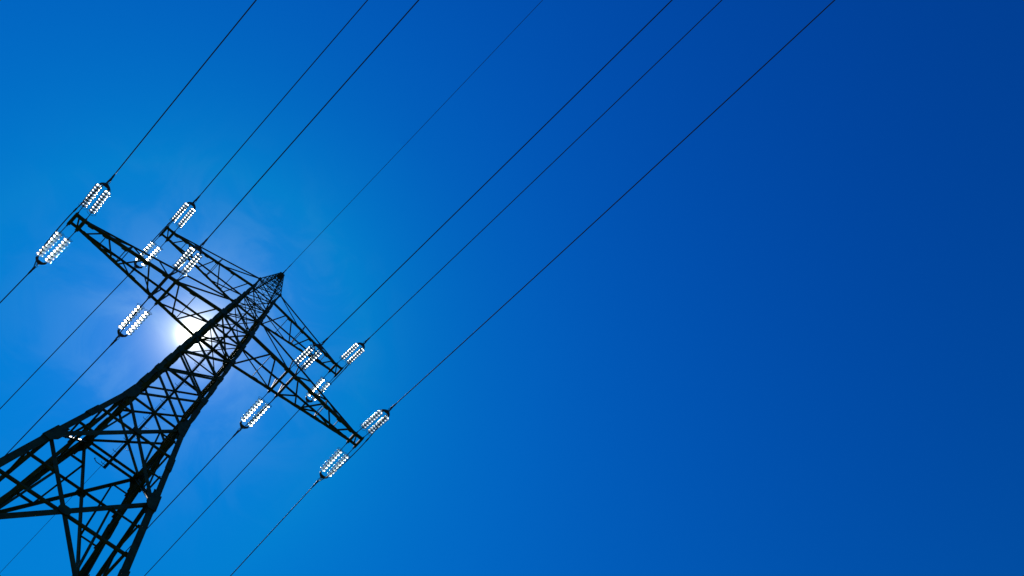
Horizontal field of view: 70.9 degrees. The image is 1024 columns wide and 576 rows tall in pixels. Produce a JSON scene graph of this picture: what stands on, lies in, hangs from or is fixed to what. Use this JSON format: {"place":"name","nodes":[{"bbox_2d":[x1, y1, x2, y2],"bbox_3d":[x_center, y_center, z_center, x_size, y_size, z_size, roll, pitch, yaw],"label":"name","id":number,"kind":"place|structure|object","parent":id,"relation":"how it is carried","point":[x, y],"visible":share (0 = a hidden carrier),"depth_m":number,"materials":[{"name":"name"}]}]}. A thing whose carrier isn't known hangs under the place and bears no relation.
{"place":"outdoors","nodes":[
{"label":"outdoors","id":0,"kind":"place"},
{"bbox_2d":[0,0,1023,575],"label":"sky","id":1,"kind":"structure","parent":0,"point":[794,346],"materials":[{"name":"blue"}]},
{"bbox_3d":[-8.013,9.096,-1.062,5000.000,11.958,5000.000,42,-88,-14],"label":"ground","id":2,"kind":"structure","parent":0,"visible":0},
{"bbox_2d":[0,212,363,575],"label":"transmission tower","id":3,"kind":"structure","parent":2,"relation":"on","point":[138,480],"depth_m":22.97,"materials":[{"name":"metal"}]},
{"bbox_2d":[27,224,76,274],"bbox_3d":[-20.024,-1.602,31.206,0.797,0.442,2.791,42,-88,-14],"label":"insulator assembly","id":4,"kind":"object","parent":3,"relation":"attached to","point":[56,235],"visible":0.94,"depth_m":31.11,"materials":[{"name":"metal"}]},
{"bbox_2d":[0,275,26,302],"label":"power line","id":5,"kind":"object","parent":4,"relation":"attached to","point":[12,289],"visible":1,"depth_m":31.03,"materials":[{"name":"grey metal"}]},
{"bbox_2d":[77,174,115,220],"bbox_3d":[-17.694,-3.965,30.737,0.796,0.892,2.682,42,-88,-14],"label":"insulator assembly","id":6,"kind":"object","parent":3,"relation":"attached to","point":[99,202],"visible":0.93,"depth_m":30.76,"materials":[{"name":"metal"}]},
{"bbox_2d":[33,180,108,267],"bbox_3d":[-18.795,-2.659,30.372,0.103,1.277,5.270,43,-88,-14],"label":"jumper cable","id":7,"kind":"object","parent":6,"relation":"hanging from","point":[75,209],"visible":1,"depth_m":29.91,"materials":[{"name":"grey metal"}]},
{"bbox_2d":[115,0,256,173],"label":"power line","id":8,"kind":"object","parent":6,"relation":"attached to","point":[186,85],"visible":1,"depth_m":28.72,"materials":[{"name":"grey metal"}]},
{"bbox_2d":[109,298,155,346],"bbox_3d":[-17.096,1.607,32.296,0.782,0.442,2.791,42,-88,-14],"label":"insulator assembly","id":9,"kind":"object","parent":3,"relation":"attached to","point":[137,323],"visible":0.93,"depth_m":32.19,"materials":[{"name":"ceramic"}]},
{"bbox_2d":[6,347,108,454],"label":"power line","id":10,"kind":"object","parent":9,"relation":"attached to","point":[56,401],"visible":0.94,"depth_m":31.99,"materials":[{"name":"grey metal"}]},
{"bbox_2d":[0,280,276,572],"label":"earth wire","id":11,"kind":"object","parent":3,"relation":"attached to","point":[117,448],"visible":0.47,"depth_m":47.73,"materials":[{"name":"grey metal"}]},
{"bbox_2d":[127,235,166,276],"bbox_3d":[-19.630,-1.643,38.546,0.801,0.442,2.791,42,-88,-14],"label":"insulator assembly","id":12,"kind":"object","parent":3,"relation":"attached to","point":[153,252],"visible":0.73,"depth_m":38.45,"materials":[{"name":"ceramic"}]},
{"bbox_2d":[0,277,126,408],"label":"power line","id":13,"kind":"object","parent":12,"relation":"attached to","point":[62,343],"visible":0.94,"depth_m":38.16,"materials":[{"name":"grey metal"}]},
{"bbox_2d":[167,195,200,232],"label":"insulator assembly","id":14,"kind":"object","parent":3,"relation":"attached to","point":[187,216],"visible":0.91,"depth_m":38.10,"materials":[{"name":"metal"}]},
{"bbox_2d":[132,200,195,270],"bbox_3d":[-18.412,-2.721,37.706,0.149,1.277,5.285,43,-88,-14],"label":"jumper cable","id":15,"kind":"object","parent":14,"relation":"hanging from","point":[163,229],"visible":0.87,"depth_m":37.19,"materials":[{"name":"grey metal"}]},
{"bbox_2d":[200,0,367,194],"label":"power line","id":16,"kind":"object","parent":14,"relation":"attached to","point":[285,95],"visible":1,"depth_m":35.44,"materials":[{"name":"grey metal"}]},
{"bbox_2d":[169,238,208,280],"bbox_3d":[-14.222,-1.340,31.794,0.782,0.892,2.682,42,-88,-14],"label":"insulator assembly","id":17,"kind":"object","parent":3,"relation":"attached to","point":[193,261],"visible":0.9,"depth_m":31.81,"materials":[{"name":"ceramic"}]},
{"bbox_2d":[115,244,202,340],"bbox_3d":[-15.595,0.258,31.446,0.103,1.278,6.066,43,-88,-14],"label":"jumper cable","id":18,"kind":"object","parent":17,"relation":"hanging from","point":[156,289],"visible":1,"depth_m":30.97,"materials":[{"name":"grey metal"}]},
{"bbox_2d":[208,0,418,237],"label":"power line","id":19,"kind":"object","parent":17,"relation":"attached to","point":[315,116],"visible":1,"depth_m":29.09,"materials":[{"name":"grey metal"}]},
{"bbox_2d":[232,391,275,437],"bbox_3d":[-12.243,6.030,33.924,0.782,0.442,2.791,42,-88,-14],"label":"insulator assembly","id":20,"kind":"object","parent":3,"relation":"attached to","point":[252,409],"visible":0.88,"depth_m":33.81,"materials":[{"name":"metal"}]},
{"bbox_2d":[109,438,231,568],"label":"power line","id":21,"kind":"object","parent":20,"relation":"attached to","point":[179,494],"visible":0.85,"depth_m":33.62,"materials":[{"name":"grey metal"}]},
{"bbox_2d":[288,337,328,374],"bbox_3d":[-9.369,3.083,33.422,0.782,0.892,2.682,42,-88,-14],"label":"insulator assembly","id":22,"kind":"object","parent":3,"relation":"attached to","point":[300,358],"visible":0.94,"depth_m":33.43,"materials":[{"name":"ceramic"}]},
{"bbox_2d":[238,343,322,431],"bbox_3d":[-10.701,4.720,33.088,0.103,1.278,6.066,43,-88,-14],"label":"jumper cable","id":23,"kind":"object","parent":22,"relation":"hanging from","point":[262,410],"visible":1,"depth_m":32.64,"materials":[{"name":"grey metal"}]},
{"bbox_2d":[329,0,671,336],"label":"power line","id":24,"kind":"object","parent":22,"relation":"attached to","point":[504,165],"visible":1,"depth_m":29.59,"materials":[{"name":"grey metal"}]},
{"bbox_2d":[301,372,334,406],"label":"insulator assembly","id":25,"kind":"object","parent":3,"relation":"attached to","point":[317,384],"visible":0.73,"depth_m":41.23,"materials":[{"name":"ceramic"}]},
{"bbox_2d":[144,410,298,575],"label":"power line","id":26,"kind":"object","parent":25,"relation":"attached to","point":[221,493],"visible":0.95,"depth_m":40.88,"materials":[{"name":"grey metal"}]},
{"bbox_2d":[312,442,353,487],"bbox_3d":[-8.771,8.655,34.981,0.797,0.442,2.791,42,-88,-14],"label":"insulator assembly","id":27,"kind":"object","parent":3,"relation":"attached to","point":[329,462],"visible":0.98,"depth_m":34.87,"materials":[{"name":"metal"}]},
{"bbox_2d":[230,487,311,575],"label":"power line","id":28,"kind":"object","parent":27,"relation":"attached to","point":[271,531],"visible":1,"depth_m":34.70,"materials":[{"name":"grey metal"}]},
{"bbox_2d":[336,337,370,368],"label":"insulator assembly","id":29,"kind":"object","parent":3,"relation":"attached to","point":[350,350],"visible":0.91,"depth_m":40.90,"materials":[{"name":"ceramic"}]},
{"bbox_2d":[304,341,365,404],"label":"jumper cable","id":30,"kind":"object","parent":29,"relation":"hanging from","point":[340,373],"visible":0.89,"depth_m":40.06,"materials":[{"name":"grey metal"}]},
{"bbox_2d":[370,0,721,336],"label":"power line","id":31,"kind":"object","parent":29,"relation":"attached to","point":[552,163],"visible":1,"depth_m":36.29,"materials":[{"name":"grey metal"}]},
{"bbox_2d":[356,403,396,438],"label":"insulator assembly","id":32,"kind":"object","parent":3,"relation":"attached to","point":[370,420],"visible":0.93,"depth_m":34.53,"materials":[{"name":"metal"}]},
{"bbox_2d":[317,409,390,481],"bbox_3d":[-7.500,7.637,34.161,0.103,1.277,5.270,43,-88,-14],"label":"jumper cable","id":33,"kind":"object","parent":32,"relation":"hanging from","point":[357,450],"visible":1,"depth_m":33.71,"materials":[{"name":"grey metal"}]},
{"bbox_2d":[397,0,834,402],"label":"power line","id":34,"kind":"object","parent":32,"relation":"attached to","point":[624,194],"visible":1,"depth_m":29.79,"materials":[{"name":"grey metal"}]},
{"bbox_2d":[284,0,542,271],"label":"earth wire","id":35,"kind":"object","parent":3,"relation":"attached to","point":[417,131],"visible":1,"depth_m":44.53,"materials":[{"name":"grey metal"}]}
]}

